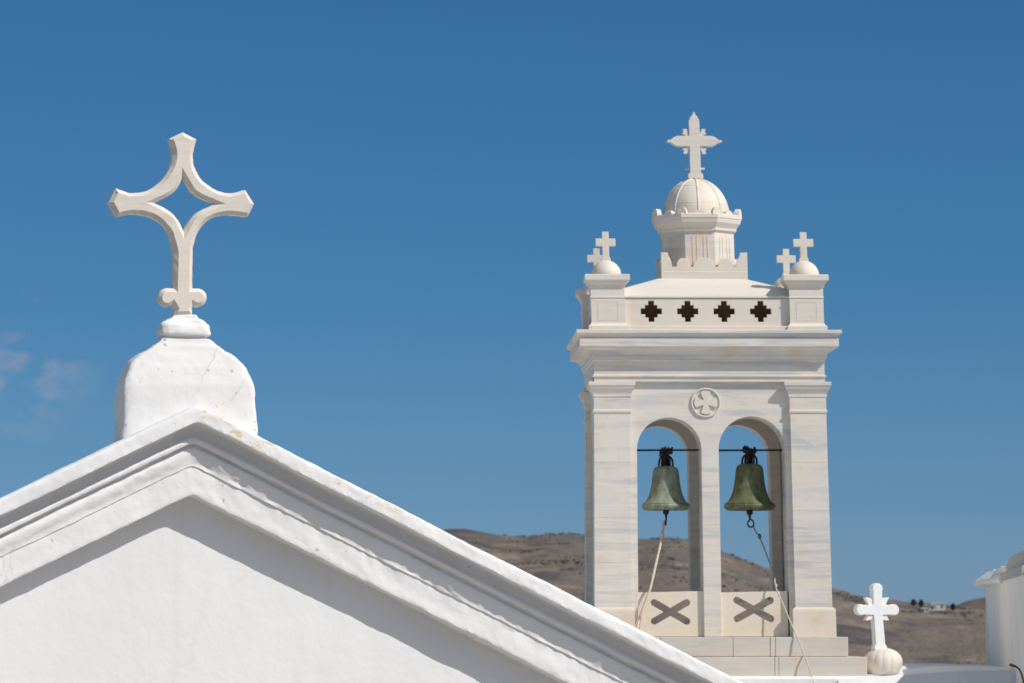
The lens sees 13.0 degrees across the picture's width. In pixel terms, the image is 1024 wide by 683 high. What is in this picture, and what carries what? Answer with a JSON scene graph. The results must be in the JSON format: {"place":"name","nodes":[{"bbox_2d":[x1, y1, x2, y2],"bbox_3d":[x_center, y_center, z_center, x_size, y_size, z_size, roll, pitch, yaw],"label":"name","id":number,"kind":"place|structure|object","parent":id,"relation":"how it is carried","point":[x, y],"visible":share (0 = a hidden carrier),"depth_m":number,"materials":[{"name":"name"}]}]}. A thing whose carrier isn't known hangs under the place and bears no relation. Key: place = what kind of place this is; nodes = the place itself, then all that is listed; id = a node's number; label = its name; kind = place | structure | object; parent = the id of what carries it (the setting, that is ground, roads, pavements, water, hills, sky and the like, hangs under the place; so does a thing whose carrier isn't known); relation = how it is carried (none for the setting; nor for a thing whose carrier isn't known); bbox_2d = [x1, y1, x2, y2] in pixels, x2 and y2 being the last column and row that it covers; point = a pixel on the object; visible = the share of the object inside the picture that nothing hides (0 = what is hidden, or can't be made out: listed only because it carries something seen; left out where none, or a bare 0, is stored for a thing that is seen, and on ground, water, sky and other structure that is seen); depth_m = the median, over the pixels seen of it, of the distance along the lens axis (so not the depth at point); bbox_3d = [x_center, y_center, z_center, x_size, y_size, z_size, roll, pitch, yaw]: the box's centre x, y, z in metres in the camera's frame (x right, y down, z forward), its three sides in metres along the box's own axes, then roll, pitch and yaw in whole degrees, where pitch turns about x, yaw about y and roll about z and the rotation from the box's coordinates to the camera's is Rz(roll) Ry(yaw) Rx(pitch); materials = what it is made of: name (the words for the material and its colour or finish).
{"place":"outdoors","nodes":[
{"label":"outdoors","id":0,"kind":"place"},
{"bbox_2d":[0,0,1023,605],"label":"sky","id":1,"kind":"structure","parent":0,"point":[431,185],"materials":[{"name":"blue"}]},
{"bbox_2d":[443,529,985,663],"bbox_3d":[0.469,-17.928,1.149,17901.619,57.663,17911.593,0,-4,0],"label":"terrain","id":2,"kind":"structure","parent":0,"point":[935,637],"depth_m":1057.43,"materials":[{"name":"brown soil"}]},
{"bbox_2d":[918,599,923,607],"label":"tree","id":3,"kind":"object","parent":2,"relation":"on","point":[921,603],"visible":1,"depth_m":1457.75,"materials":[{"name":"green plant"}]},
{"bbox_2d":[916,608,929,611],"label":"house","id":4,"kind":"structure","parent":2,"relation":"on","point":[923,609],"depth_m":1428.30,"materials":[{"name":"metal"}]},
{"bbox_2d":[926,605,934,610],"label":"house","id":5,"kind":"structure","parent":2,"relation":"on","point":[932,607],"depth_m":1445.72,"materials":[{"name":"metal"}]},
{"bbox_2d":[928,603,945,609],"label":"house","id":6,"kind":"structure","parent":2,"relation":"on","point":[939,606],"depth_m":1450.79,"materials":[{"name":"metal"}]},
{"bbox_2d":[950,603,955,610],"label":"tree","id":7,"kind":"object","parent":2,"relation":"on","point":[952,607],"visible":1,"depth_m":1447.65,"materials":[{"name":"green plant"}]},
{"bbox_2d":[973,550,1023,682],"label":"white house","id":8,"kind":"structure","parent":2,"relation":"on","point":[1003,586],"depth_m":52.43,"materials":[{"name":"paint"}]},
{"bbox_2d":[1009,663,1023,682],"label":"iron hook","id":9,"kind":"object","parent":8,"relation":"attached to","point":[1013,665],"visible":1,"depth_m":39.89,"materials":[{"name":"black metal"}]},
{"label":"paved courtyard","id":10,"kind":"structure","parent":0,"visible":0},
{"bbox_2d":[0,132,742,682],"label":"white chapel","id":11,"kind":"structure","parent":10,"relation":"on","point":[188,526],"depth_m":25.01,"materials":[{"name":"paint"}]},
{"bbox_2d":[731,663,1015,682],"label":"church roof","id":12,"kind":"structure","parent":10,"relation":"on","point":[940,673],"depth_m":50.43,"materials":[{"name":"white paint"}]},
{"bbox_2d":[566,112,866,675],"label":"bell tower","id":13,"kind":"structure","parent":12,"relation":"on","point":[699,344],"depth_m":51.17,"materials":[{"name":"stone"}]},
{"bbox_2d":[642,446,689,525],"bbox_3d":[1.763,1.655,51.546,0.559,0.908,0.559,0,-4,-1],"label":"bell","id":14,"kind":"object","parent":13,"relation":"hanging from","point":[665,496],"visible":1,"depth_m":51.41,"materials":[{"name":"metal"}]},
{"bbox_2d":[636,521,664,628],"bbox_3d":[1.519,2.818,51.021,0.134,1.596,1.053,-2,-4,23],"label":"bell rope","id":15,"kind":"object","parent":14,"relation":"hanging from","point":[653,574],"visible":0.92,"depth_m":51.10,"materials":[{"name":"beige fabric"}]},
{"bbox_2d":[724,445,775,527],"bbox_3d":[2.723,1.663,51.571,0.593,0.944,0.593,0,-4,-1],"label":"bell","id":16,"kind":"object","parent":13,"relation":"hanging from","point":[749,495],"visible":1,"depth_m":51.42,"materials":[{"name":"metal"}]},
{"bbox_2d":[753,526,774,577],"bbox_3d":[2.899,2.411,51.309,0.071,0.629,0.495,2,-4,-27],"label":"knotted cord","id":17,"kind":"object","parent":16,"relation":"hanging from","point":[759,535],"visible":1,"depth_m":51.36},
{"bbox_2d":[774,578,813,682],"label":"pull rope","id":18,"kind":"object","parent":17,"relation":"hanging from","point":[792,627],"visible":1,"depth_m":50.85,"materials":[{"name":"beige fabric"}]},
{"bbox_2d":[853,583,902,674],"bbox_3d":[4.151,3.264,51.074,0.570,1.040,0.437,1,-4,-20],"label":"cross finial","id":19,"kind":"object","parent":12,"relation":"on","point":[882,658],"visible":0.98,"depth_m":51.01,"materials":[{"name":"stone"}]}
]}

